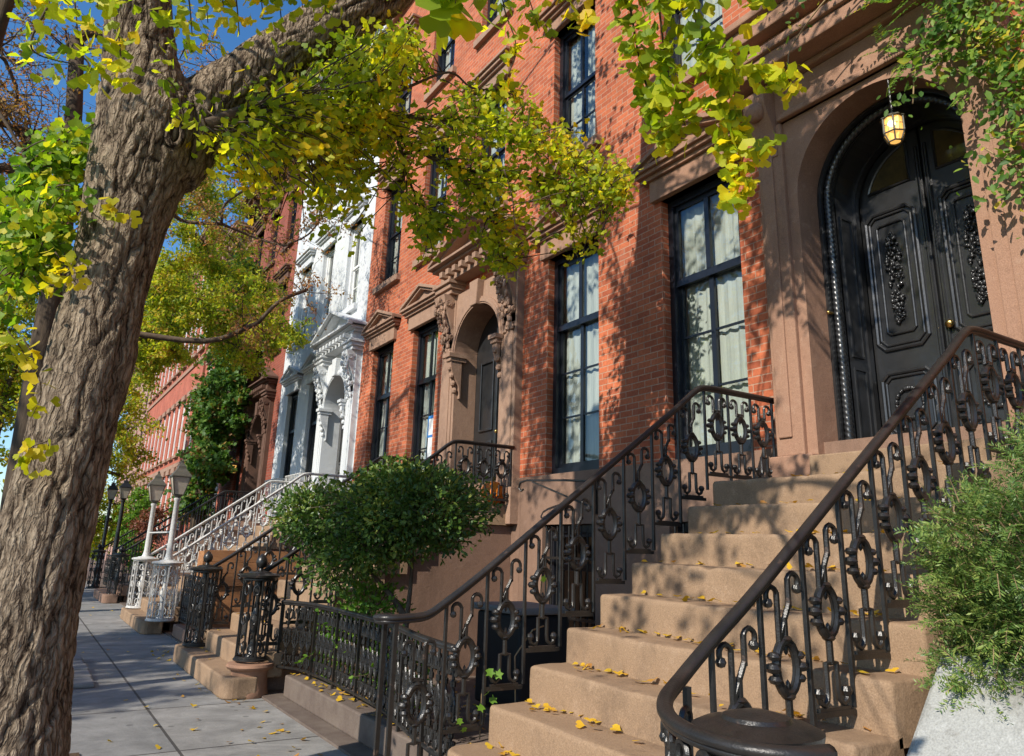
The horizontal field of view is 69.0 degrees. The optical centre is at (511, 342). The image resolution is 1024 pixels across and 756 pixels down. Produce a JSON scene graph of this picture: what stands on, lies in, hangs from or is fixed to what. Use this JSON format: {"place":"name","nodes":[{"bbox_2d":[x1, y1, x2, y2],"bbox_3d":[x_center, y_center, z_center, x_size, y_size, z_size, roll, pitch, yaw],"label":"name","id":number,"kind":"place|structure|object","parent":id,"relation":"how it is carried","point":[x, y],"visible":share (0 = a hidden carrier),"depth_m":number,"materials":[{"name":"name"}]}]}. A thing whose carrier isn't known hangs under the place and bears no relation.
{"place":"outdoors","nodes":[
{"label":"outdoors","id":0,"kind":"place"},
{"bbox_2d":[0,0,14,51],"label":"street tree","id":1,"kind":"object","parent":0,"point":[6,6],"visible":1,"depth_m":7.90,"materials":[{"name":"brown plant"}]},
{"bbox_2d":[0,274,38,491],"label":"street tree","id":2,"kind":"object","parent":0,"point":[10,387],"visible":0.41,"depth_m":17.65,"materials":[{"name":"green plant"}]},
{"bbox_2d":[0,0,311,535],"label":"sky","id":3,"kind":"structure","parent":0,"point":[231,41],"materials":[{"name":"blue"}]},
{"bbox_2d":[70,581,346,755],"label":"sidewalk","id":4,"kind":"structure","parent":0,"point":[104,710],"depth_m":6.73,"materials":[{"name":"grey concrete"}]},
{"bbox_2d":[0,0,103,511],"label":"locust tree","id":5,"kind":"object","parent":4,"relation":"on","point":[47,310],"visible":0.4,"depth_m":9.71,"materials":[{"name":"green plant"}]},
{"bbox_2d":[69,752,79,755],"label":"tree pit soil","id":6,"kind":"object","parent":4,"relation":"on","point":[74,754],"visible":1,"depth_m":5.25,"materials":[{"name":"brown soil"}]},
{"bbox_2d":[0,0,811,755],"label":"ginkgo tree","id":7,"kind":"object","parent":6,"relation":"on","point":[152,140],"visible":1,"depth_m":4.51,"materials":[{"name":"yellow plant"}]},
{"bbox_2d":[74,663,88,670],"bbox_3d":[-5.031,3.714,8.466,0.370,0.074,0.400,11,-18,-31],"label":"edging stone","id":8,"kind":"object","parent":4,"relation":"on","point":[81,666],"visible":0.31,"depth_m":8.46,"materials":[{"name":"grey stone"}]},
{"bbox_2d":[74,670,91,677],"bbox_3d":[-4.789,3.625,8.098,0.370,0.062,0.400,11,-18,-31],"label":"edging stone","id":9,"kind":"object","parent":4,"relation":"on","point":[82,673],"visible":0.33,"depth_m":8.06,"materials":[{"name":"grey stone"}]},
{"bbox_2d":[73,677,94,688],"bbox_3d":[-4.546,3.535,7.729,0.370,0.050,0.400,11,-18,-31],"label":"edging stone","id":10,"kind":"object","parent":4,"relation":"on","point":[83,683],"visible":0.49,"depth_m":7.66,"materials":[{"name":"grey stone"}]},
{"bbox_2d":[86,544,106,587],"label":"newel post","id":11,"kind":"object","parent":4,"relation":"on","point":[96,568],"visible":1,"depth_m":23.01,"materials":[{"name":"black metal"}]},
{"bbox_2d":[95,481,118,585],"bbox_3d":[-12.942,6.061,23.724,0.318,3.310,0.318,11,-18,-31],"label":"lamp post","id":12,"kind":"object","parent":4,"relation":"on","point":[112,490],"visible":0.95,"depth_m":23.88,"materials":[{"name":"black metal"}]},
{"bbox_2d":[106,546,130,602],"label":"newel post","id":13,"kind":"object","parent":4,"relation":"on","point":[117,577],"visible":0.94,"depth_m":18.05,"materials":[{"name":"black metal"}]},
{"bbox_2d":[90,373,167,562],"bbox_3d":[-15.918,4.889,28.632,4.560,8.335,4.754,11,-18,-31],"label":"street tree","id":14,"kind":"object","parent":4,"relation":"on","point":[131,406],"visible":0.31,"depth_m":28.80,"materials":[{"name":"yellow plant"}]},
{"bbox_2d":[143,245,210,384],"bbox_3d":[-12.282,2.052,24.542,4.690,11.806,5.205,11,-18,-31],"label":"street tree","id":15,"kind":"object","parent":4,"relation":"on","point":[191,346],"visible":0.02,"depth_m":25.62,"materials":[{"name":"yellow plant"}]},
{"bbox_2d":[79,3,359,370],"bbox_3d":[-6.705,-0.674,13.634,6.910,11.506,4.790,-6,-18,27],"label":"locust tree","id":16,"kind":"object","parent":4,"relation":"on","point":[252,325],"visible":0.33,"depth_m":13.62,"materials":[{"name":"green plant"}]},
{"bbox_2d":[132,168,319,398],"bbox_3d":[-7.196,0.495,16.938,4.793,11.005,4.514,11,-18,-31],"label":"street tree","id":17,"kind":"object","parent":4,"relation":"on","point":[185,307],"visible":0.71,"depth_m":16.89,"materials":[{"name":"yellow plant"}]},
{"bbox_2d":[226,661,273,699],"bbox_3d":[-2.662,3.399,7.539,0.470,0.318,0.470,11,-18,-31],"label":"stone pedestal","id":18,"kind":"object","parent":4,"relation":"on","point":[259,670],"visible":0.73,"depth_m":7.42,"materials":[{"name":"stone"}]},
{"bbox_2d":[232,554,280,661],"bbox_3d":[-2.642,2.727,7.727,0.410,1.045,0.410,11,-18,-31],"label":"newel post","id":19,"kind":"object","parent":18,"relation":"on","point":[260,577],"visible":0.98,"depth_m":7.64,"materials":[{"name":"black metal"}]},
{"bbox_2d":[81,459,997,755],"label":"fallen leaves","id":20,"kind":"object","parent":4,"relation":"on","point":[615,727],"visible":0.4,"depth_m":4.36,"materials":[{"name":"yellow plant"}]},
{"bbox_2d":[85,558,490,755],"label":"front yard ground","id":21,"kind":"structure","parent":0,"point":[344,743],"depth_m":6.61,"materials":[{"name":"stone"}]},
{"bbox_2d":[102,554,118,586],"bbox_3d":[-11.610,6.670,21.594,0.072,0.968,3.572,11,-18,-31],"label":"area fence","id":22,"kind":"object","parent":21,"relation":"on","point":[107,568],"visible":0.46,"depth_m":22.44,"materials":[{"name":"metal"}]},
{"bbox_2d":[106,478,131,587],"bbox_3d":[-11.176,5.440,21.128,0.318,3.210,0.318,11,-18,-31],"label":"lamp post","id":23,"kind":"object","parent":21,"relation":"on","point":[125,487],"visible":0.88,"depth_m":21.29,"materials":[{"name":"black metal"}]},
{"bbox_2d":[102,485,166,552],"bbox_3d":[-13.655,6.997,27.156,2.030,3.613,1.729,-4,-17,20],"label":"ivy shrub","id":24,"kind":"object","parent":21,"relation":"on","point":[140,496],"visible":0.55,"depth_m":27.12,"materials":[{"name":"green plant"}]},
{"bbox_2d":[126,562,151,603],"bbox_3d":[-8.267,5.382,16.534,0.072,0.918,3.572,11,-18,-31],"label":"area fence","id":25,"kind":"object","parent":21,"relation":"on","point":[139,571],"visible":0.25,"depth_m":16.89,"materials":[{"name":"metal"}]},
{"bbox_2d":[122,540,156,572],"bbox_3d":[-10.059,6.295,20.576,1.451,1.632,3.306,11,-18,-31],"label":"shrub","id":26,"kind":"object","parent":21,"relation":"on","point":[141,551],"visible":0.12,"depth_m":21.03,"materials":[{"name":"green plant"}]},
{"bbox_2d":[124,504,171,549],"bbox_3d":[-11.078,6.192,22.466,1.221,2.788,1.758,11,-18,-31],"label":"shrub","id":27,"kind":"object","parent":21,"relation":"on","point":[142,522],"visible":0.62,"depth_m":22.51,"materials":[{"name":"red plant"}]},
{"bbox_2d":[93,520,252,603],"bbox_3d":[-8.925,5.802,19.825,3.445,2.142,2.600,11,-18,-31],"label":"stone stoop","id":28,"kind":"object","parent":21,"relation":"on","point":[100,595],"visible":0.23,"depth_m":19.11,"materials":[{"name":"brown stone"}]},
{"bbox_2d":[107,494,239,583],"bbox_3d":[-9.409,5.492,20.934,3.107,2.532,0.051,11,-18,-31],"label":"stair railing","id":29,"kind":"object","parent":28,"relation":"on","point":[165,520],"visible":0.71,"depth_m":21.04,"materials":[{"name":"metal"}]},
{"bbox_2d":[119,490,257,582],"bbox_3d":[-8.223,5.026,19.141,3.107,2.532,0.051,11,-18,-31],"label":"stair railing","id":30,"kind":"object","parent":28,"relation":"on","point":[184,515],"visible":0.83,"depth_m":19.26,"materials":[{"name":"metal"}]},
{"bbox_2d":[172,624,201,641],"bbox_3d":[-4.704,4.364,11.029,0.230,0.180,2.300,11,-18,-31],"label":"stone coping","id":31,"kind":"object","parent":21,"relation":"on","point":[178,632],"visible":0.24,"depth_m":11.47,"materials":[{"name":"stone"}]},
{"bbox_2d":[178,574,214,634],"bbox_3d":[-4.687,3.917,11.095,0.084,0.818,2.424,11,-18,-30],"label":"area fence","id":32,"kind":"object","parent":31,"relation":"on","point":[184,602],"visible":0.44,"depth_m":11.69,"materials":[{"name":"metal"}]},
{"bbox_2d":[163,249,266,535],"bbox_3d":[-9.336,2.289,23.492,2.382,10.954,5.380,11,-18,-31],"label":"shade tree","id":33,"kind":"object","parent":21,"relation":"on","point":[215,424],"visible":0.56,"depth_m":22.39,"materials":[{"name":"green plant"}]},
{"bbox_2d":[120,516,332,634],"bbox_3d":[-5.360,4.403,14.437,3.445,2.142,3.060,11,-18,-31],"label":"stone stoop","id":34,"kind":"object","parent":21,"relation":"on","point":[134,619],"visible":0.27,"depth_m":13.60,"materials":[{"name":"brown stone"}]},
{"bbox_2d":[125,556,158,608],"bbox_3d":[-7.202,4.654,14.515,0.500,0.961,0.500,11,-18,-31],"label":"newel post","id":35,"kind":"object","parent":34,"relation":"on","point":[141,584],"visible":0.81,"depth_m":14.43,"materials":[{"name":"white metal"}]},
{"bbox_2d":[142,471,166,555],"bbox_3d":[-7.164,3.395,14.867,0.318,1.670,0.318,11,-18,-31],"label":"lamp post","id":36,"kind":"object","parent":35,"relation":"on","point":[157,484],"visible":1,"depth_m":14.86,"materials":[{"name":"white metal"}]},
{"bbox_2d":[145,560,183,621],"bbox_3d":[-5.746,4.082,12.314,0.500,0.961,0.500,11,-18,-31],"label":"newel post","id":37,"kind":"object","parent":34,"relation":"on","point":[164,592],"visible":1,"depth_m":12.24,"materials":[{"name":"white metal"}]},
{"bbox_2d":[164,460,191,559],"bbox_3d":[-5.708,2.824,12.666,0.318,1.670,0.318,11,-18,-31],"label":"lamp post","id":38,"kind":"object","parent":37,"relation":"on","point":[180,476],"visible":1,"depth_m":12.66,"materials":[{"name":"white metal"}]},
{"bbox_2d":[142,480,309,594],"bbox_3d":[-5.850,4.095,15.555,3.107,2.532,0.066,11,-18,-31],"label":"stair railing","id":39,"kind":"object","parent":34,"relation":"on","point":[198,526],"visible":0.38,"depth_m":15.46,"materials":[{"name":"white metal"}]},
{"bbox_2d":[165,472,346,602],"bbox_3d":[-4.545,3.583,13.582,3.107,2.532,0.066,11,-18,-31],"label":"stair railing","id":40,"kind":"object","parent":34,"relation":"on","point":[207,536],"visible":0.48,"depth_m":13.40,"materials":[{"name":"white metal"}]},
{"bbox_2d":[194,550,303,627],"bbox_3d":[-4.511,4.214,12.760,1.680,1.252,0.450,11,-18,-31],"label":"stone stoop","id":41,"kind":"object","parent":21,"relation":"on","point":[218,555],"visible":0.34,"depth_m":12.47,"materials":[{"name":"brown stone"}]},
{"bbox_2d":[173,503,512,699],"bbox_3d":[-2.119,3.131,9.538,3.445,2.143,2.940,11,-18,-31],"label":"stone stoop","id":42,"kind":"object","parent":21,"relation":"on","point":[435,583],"visible":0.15,"depth_m":8.90,"materials":[{"name":"brown stone"}]},
{"bbox_2d":[182,551,222,646],"bbox_3d":[-3.962,3.266,9.559,0.400,1.153,0.400,11,-18,-31],"label":"newel post","id":43,"kind":"object","parent":42,"relation":"on","point":[205,569],"visible":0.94,"depth_m":9.48,"materials":[{"name":"black metal"}]},
{"bbox_2d":[205,456,432,629],"bbox_3d":[-2.622,2.792,10.545,3.253,2.532,0.066,11,-18,-31],"label":"stair railing","id":44,"kind":"object","parent":42,"relation":"on","point":[222,582],"visible":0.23,"depth_m":9.89,"materials":[{"name":"metal"}]},
{"bbox_2d":[245,439,514,645],"bbox_3d":[-1.382,2.305,8.670,3.253,2.532,0.066,11,-18,-31],"label":"stair railing","id":45,"kind":"object","parent":42,"relation":"on","point":[436,454],"visible":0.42,"depth_m":9.20,"materials":[{"name":"metal"}]},
{"bbox_2d":[482,476,502,504],"bbox_3d":[-0.252,1.933,9.759,0.313,0.366,0.320,11,-18,-31],"label":"pumpkin","id":46,"kind":"object","parent":42,"relation":"on","point":[495,486],"visible":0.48,"depth_m":9.65,"materials":[{"name":"orange"}]},
{"bbox_2d":[295,565,435,708],"bbox_3d":[-1.330,2.737,6.883,0.862,1.318,2.441,11,-18,-31],"label":"shrub","id":47,"kind":"object","parent":21,"relation":"on","point":[373,598],"visible":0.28,"depth_m":6.97,"materials":[{"name":"green plant"}]},
{"bbox_2d":[284,674,463,755],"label":"stone coping","id":48,"kind":"object","parent":21,"relation":"on","point":[347,716],"visible":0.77,"depth_m":6.14,"materials":[{"name":"beige stone"}]},
{"bbox_2d":[275,600,458,755],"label":"area fence","id":49,"kind":"object","parent":48,"relation":"on","point":[367,659],"visible":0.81,"depth_m":6.20,"materials":[{"name":"metal"}]},
{"bbox_2d":[260,450,502,668],"bbox_3d":[-1.246,2.111,6.596,2.285,2.376,1.741,1,-16,1],"label":"round bush","id":50,"kind":"object","parent":21,"relation":"on","point":[393,507],"visible":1,"depth_m":6.58,"materials":[{"name":"green plant"}]},
{"bbox_2d":[474,601,574,705],"bbox_3d":[0.084,3.050,7.299,0.660,0.920,0.900,11,-18,-31],"label":"waste bin","id":51,"kind":"object","parent":21,"relation":"on","point":[495,645],"visible":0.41,"depth_m":7.06,"materials":[{"name":"plastic"}]},
{"bbox_2d":[447,458,1023,755],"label":"stone stoop","id":52,"kind":"object","parent":21,"relation":"on","point":[890,707],"visible":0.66,"depth_m":4.11,"materials":[{"name":"brown stone"}]},
{"bbox_2d":[457,574,545,739],"bbox_3d":[-0.043,1.875,4.556,0.667,1.001,0.141,11,-18,-31],"label":"weed","id":53,"kind":"object","parent":52,"relation":"on","point":[497,675],"visible":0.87,"depth_m":4.44,"materials":[{"name":"green plant"}]},
{"bbox_2d":[373,385,775,755],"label":"stair railing","id":54,"kind":"object","parent":52,"relation":"on","point":[417,685],"visible":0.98,"depth_m":4.93,"materials":[{"name":"metal"}]},
{"bbox_2d":[691,708,825,755],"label":"newel post","id":55,"kind":"object","parent":52,"relation":"on","point":[759,725],"visible":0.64,"depth_m":2.01,"materials":[{"name":"black metal"}]},
{"bbox_2d":[656,326,1023,755],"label":"stair railing","id":56,"kind":"object","parent":52,"relation":"on","point":[680,734],"visible":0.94,"depth_m":3.25,"materials":[{"name":"metal"}]},
{"bbox_2d":[766,0,1023,238],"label":"climbing vine","id":57,"kind":"object","parent":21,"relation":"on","point":[997,64],"visible":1,"depth_m":5.14,"materials":[{"name":"green plant"}]},
{"bbox_2d":[907,652,1023,755],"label":"planter wall","id":58,"kind":"structure","parent":21,"relation":"on","point":[969,730],"depth_m":2.52,"materials":[{"name":"white stone"}]},
{"bbox_2d":[893,389,1023,723],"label":"yew shrub","id":59,"kind":"object","parent":58,"relation":"on","point":[989,619],"visible":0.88,"depth_m":2.60,"materials":[{"name":"green plant"}]},
{"bbox_3d":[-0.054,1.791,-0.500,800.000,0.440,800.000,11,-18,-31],"label":"ground","id":60,"kind":"structure","parent":0,"visible":0},
{"bbox_2d":[104,366,152,560],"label":"brownstone house","id":61,"kind":"structure","parent":60,"relation":"on","point":[141,433],"depth_m":48.72,"materials":[{"name":"brick"}]},
{"bbox_2d":[128,226,230,560],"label":"brick house","id":62,"kind":"structure","parent":60,"relation":"on","point":[167,408],"depth_m":36.58,"materials":[{"name":"red brick"}]},
{"bbox_2d":[149,415,162,469],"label":"window","id":63,"kind":"structure","parent":62,"relation":"in","point":[160,417],"depth_m":39.92,"materials":[{"name":"white glass"}]},
{"bbox_2d":[153,411,166,467],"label":"window","id":64,"kind":"structure","parent":62,"relation":"in","point":[164,414],"depth_m":38.81,"materials":[{"name":"white glass"}]},
{"bbox_2d":[157,408,170,465],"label":"window","id":65,"kind":"structure","parent":62,"relation":"in","point":[169,410],"depth_m":37.70,"materials":[{"name":"white glass"}]},
{"bbox_2d":[161,470,170,525],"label":"window","id":66,"kind":"structure","parent":62,"relation":"in","point":[167,473],"depth_m":34.67,"materials":[{"name":"white glass"}]},
{"bbox_2d":[160,467,175,531],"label":"window","id":67,"kind":"structure","parent":62,"relation":"in","point":[173,469],"depth_m":33.30,"materials":[{"name":"white glass"}]},
{"bbox_2d":[162,404,175,463],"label":"window","id":68,"kind":"structure","parent":62,"relation":"in","point":[173,407],"depth_m":36.55,"materials":[{"name":"white glass"}]},
{"bbox_2d":[166,399,180,461],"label":"window","id":69,"kind":"structure","parent":62,"relation":"in","point":[169,459],"depth_m":35.42,"materials":[{"name":"white glass"}]},
{"bbox_2d":[171,395,186,458],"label":"window","id":70,"kind":"structure","parent":62,"relation":"in","point":[183,398],"depth_m":34.22,"materials":[{"name":"white glass"}]},
{"bbox_2d":[179,390,192,456],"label":"window","id":71,"kind":"structure","parent":62,"relation":"in","point":[188,394],"depth_m":33.03,"materials":[{"name":"white glass"}]},
{"bbox_2d":[181,221,254,540],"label":"brick house","id":72,"kind":"structure","parent":60,"relation":"on","point":[219,487],"depth_m":27.58,"materials":[{"name":"red brick"}]},
{"bbox_2d":[95,508,188,578],"bbox_3d":[-11.512,6.317,24.113,3.107,2.532,0.051,11,-18,-31],"label":"stair railing","id":73,"kind":"object","parent":72,"relation":"attached to","point":[132,530],"visible":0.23,"depth_m":23.57,"materials":[{"name":"metal"}]},
{"bbox_2d":[218,158,356,528],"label":"brick house","id":74,"kind":"structure","parent":60,"relation":"on","point":[254,449],"depth_m":22.07,"materials":[{"name":"brick"}]},
{"bbox_2d":[233,433,244,510],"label":"window","id":75,"kind":"structure","parent":74,"relation":"in","point":[242,440],"depth_m":23.67,"materials":[{"name":"paint"}]},
{"bbox_2d":[252,215,267,273],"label":"window","id":76,"kind":"structure","parent":74,"relation":"in","point":[258,230],"depth_m":26.36,"materials":[{"name":"paint"}]},
{"bbox_2d":[259,282,272,363],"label":"window","id":77,"kind":"structure","parent":74,"relation":"in","point":[266,289],"depth_m":23.70,"materials":[{"name":"paint"}]},
{"bbox_2d":[263,197,283,272],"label":"window","id":78,"kind":"structure","parent":74,"relation":"in","point":[279,207],"depth_m":24.74,"materials":[{"name":"paint"}]},
{"bbox_2d":[268,263,292,357],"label":"window","id":79,"kind":"structure","parent":74,"relation":"in","point":[286,272],"depth_m":22.18,"materials":[{"name":"paint"}]},
{"bbox_2d":[280,174,356,261],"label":"window","id":80,"kind":"structure","parent":74,"relation":"in","point":[293,219],"depth_m":23.16,"materials":[{"name":"paint"}]},
{"bbox_2d":[262,23,447,515],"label":"white house","id":81,"kind":"structure","parent":60,"relation":"on","point":[320,380],"depth_m":17.52,"materials":[{"name":"paint"}]},
{"bbox_2d":[290,246,316,351],"bbox_3d":[-5.597,-1.112,20.110,0.457,2.620,1.370,11,-18,-31],"label":"window","id":82,"kind":"structure","parent":81,"relation":"in","point":[304,259],"depth_m":20.35,"materials":[{"name":"white glass"}]},
{"bbox_2d":[300,351,318,485],"bbox_3d":[-4.739,1.980,17.697,0.447,3.598,1.440,11,-18,-31],"label":"window","id":83,"kind":"structure","parent":81,"relation":"in","point":[308,365],"depth_m":18.07,"materials":[{"name":"paint"}]},
{"bbox_2d":[280,365,344,498],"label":"window","id":84,"kind":"structure","parent":81,"relation":"in","point":[291,379],"depth_m":19.48,"materials":[{"name":"paint"}]},
{"bbox_2d":[311,223,340,337],"bbox_3d":[-4.626,-1.493,18.643,0.457,2.620,1.370,11,-18,-31],"label":"window","id":85,"kind":"structure","parent":81,"relation":"in","point":[324,241],"depth_m":18.94,"materials":[{"name":"white glass"}]},
{"bbox_2d":[304,160,358,262],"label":"window","id":86,"kind":"structure","parent":81,"relation":"in","point":[313,160],"depth_m":21.05,"materials":[{"name":"white glass"}]},
{"bbox_2d":[319,395,344,513],"bbox_3d":[-3.703,2.209,16.053,0.482,3.008,1.340,11,-18,-31],"label":"door","id":87,"kind":"structure","parent":81,"relation":"in","point":[341,430],"depth_m":16.55,"materials":[{"name":"white wood"}]},
{"bbox_2d":[340,195,443,313],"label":"window","id":88,"kind":"structure","parent":81,"relation":"in","point":[352,305],"depth_m":17.36,"materials":[{"name":"white glass"}]},
{"bbox_2d":[347,0,534,600],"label":"brick house","id":89,"kind":"structure","parent":60,"relation":"on","point":[445,343],"depth_m":12.56,"materials":[{"name":"brick"}]},
{"bbox_2d":[361,309,401,463],"bbox_3d":[-2.529,1.112,14.355,0.447,3.598,1.540,11,-18,-31],"label":"window","id":90,"kind":"structure","parent":89,"relation":"in","point":[381,329],"depth_m":14.64,"materials":[{"name":"paint"}]},
{"bbox_2d":[372,149,410,295],"bbox_3d":[-2.441,-2.398,15.355,0.457,2.720,1.470,11,-18,-31],"label":"window","id":91,"kind":"structure","parent":89,"relation":"in","point":[392,276],"depth_m":15.58,"materials":[{"name":"paint"}]},
{"bbox_2d":[398,13,448,190],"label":"window","id":92,"kind":"structure","parent":89,"relation":"in","point":[406,96],"depth_m":16.27,"materials":[{"name":"paint"}]},
{"bbox_2d":[427,415,433,457],"bbox_3d":[-1.346,1.611,12.487,0.009,0.800,0.330,11,-18,-31],"label":"paper notice","id":93,"kind":"object","parent":89,"relation":"attached to","point":[430,431],"visible":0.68,"depth_m":12.55,"materials":[{"name":"white paper"}]},
{"bbox_2d":[399,283,485,473],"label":"window","id":94,"kind":"structure","parent":89,"relation":"in","point":[419,308],"depth_m":13.13,"materials":[{"name":"paint"}]},
{"bbox_2d":[412,104,502,267],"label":"window","id":95,"kind":"structure","parent":89,"relation":"in","point":[437,192],"depth_m":14.08,"materials":[{"name":"paint"}]},
{"bbox_2d":[424,36,504,110],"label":"window","id":96,"kind":"structure","parent":89,"relation":"in","point":[445,61],"depth_m":14.73,"materials":[{"name":"paint"}]},
{"bbox_2d":[464,314,499,501],"bbox_3d":[-0.382,0.905,11.032,0.482,3.008,1.340,11,-18,-31],"label":"door","id":97,"kind":"structure","parent":89,"relation":"in","point":[487,381],"depth_m":11.42,"materials":[{"name":"black wood"}]},
{"bbox_2d":[461,45,515,212],"bbox_3d":[-0.338,-3.224,12.176,0.457,2.720,1.470,11,-18,-31],"label":"window","id":98,"kind":"structure","parent":89,"relation":"in","point":[488,75],"depth_m":12.29,"materials":[{"name":"paint"}]},
{"bbox_2d":[473,0,513,49],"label":"window","id":99,"kind":"structure","parent":89,"relation":"in","point":[495,18],"depth_m":12.99,"materials":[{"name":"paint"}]},
{"bbox_2d":[518,0,1023,627],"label":"brick house","id":100,"kind":"structure","parent":60,"relation":"on","point":[842,284],"depth_m":6.79,"materials":[{"name":"brick"}]},
{"bbox_2d":[518,479,597,513],"bbox_3d":[0.483,1.764,8.571,1.071,0.403,0.149,-9,-19,33],"label":"wall bracket","id":101,"kind":"object","parent":100,"relation":"attached to","point":[578,501],"depth_m":8.50,"materials":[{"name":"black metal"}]},
{"bbox_2d":[526,191,610,473],"bbox_3d":[0.771,-0.183,9.366,0.447,3.598,1.600,11,-18,-31],"label":"window","id":102,"kind":"structure","parent":100,"relation":"in","point":[575,423],"depth_m":9.51,"materials":[{"name":"glass"}]},
{"bbox_2d":[545,524,594,627],"bbox_3d":[0.723,2.836,8.563,0.200,1.450,1.020,11,-18,-31],"label":"window","id":103,"kind":"structure","parent":100,"relation":"in","point":[585,530],"depth_m":8.68,"materials":[{"name":"paint"}]},
{"bbox_2d":[539,0,601,175],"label":"window","id":104,"kind":"structure","parent":100,"relation":"in","point":[572,106],"depth_m":10.63,"materials":[{"name":"paint"}]},
{"bbox_2d":[674,522,687,532],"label":"window","id":105,"kind":"structure","parent":100,"relation":"in","point":[684,526],"depth_m":7.30,"materials":[{"name":"paint"}]},
{"bbox_2d":[631,109,844,459],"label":"window","id":106,"kind":"structure","parent":100,"relation":"in","point":[708,322],"depth_m":7.78,"materials":[{"name":"paint"}]},
{"bbox_2d":[666,0,881,147],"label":"window","id":107,"kind":"structure","parent":100,"relation":"in","point":[717,19],"depth_m":8.63,"materials":[{"name":"paint"}]},
{"bbox_2d":[880,79,905,145],"bbox_3d":[3.035,-1.851,5.960,0.195,0.573,0.190,11,-18,-31],"label":"hanging lantern","id":108,"kind":"object","parent":100,"relation":"hanging from","point":[893,127],"visible":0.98,"depth_m":5.87,"materials":[{"name":"metal"}]},
{"bbox_2d":[809,88,1006,474],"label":"door","id":109,"kind":"structure","parent":100,"relation":"in","point":[907,274],"depth_m":6.37,"materials":[{"name":"black wood"}]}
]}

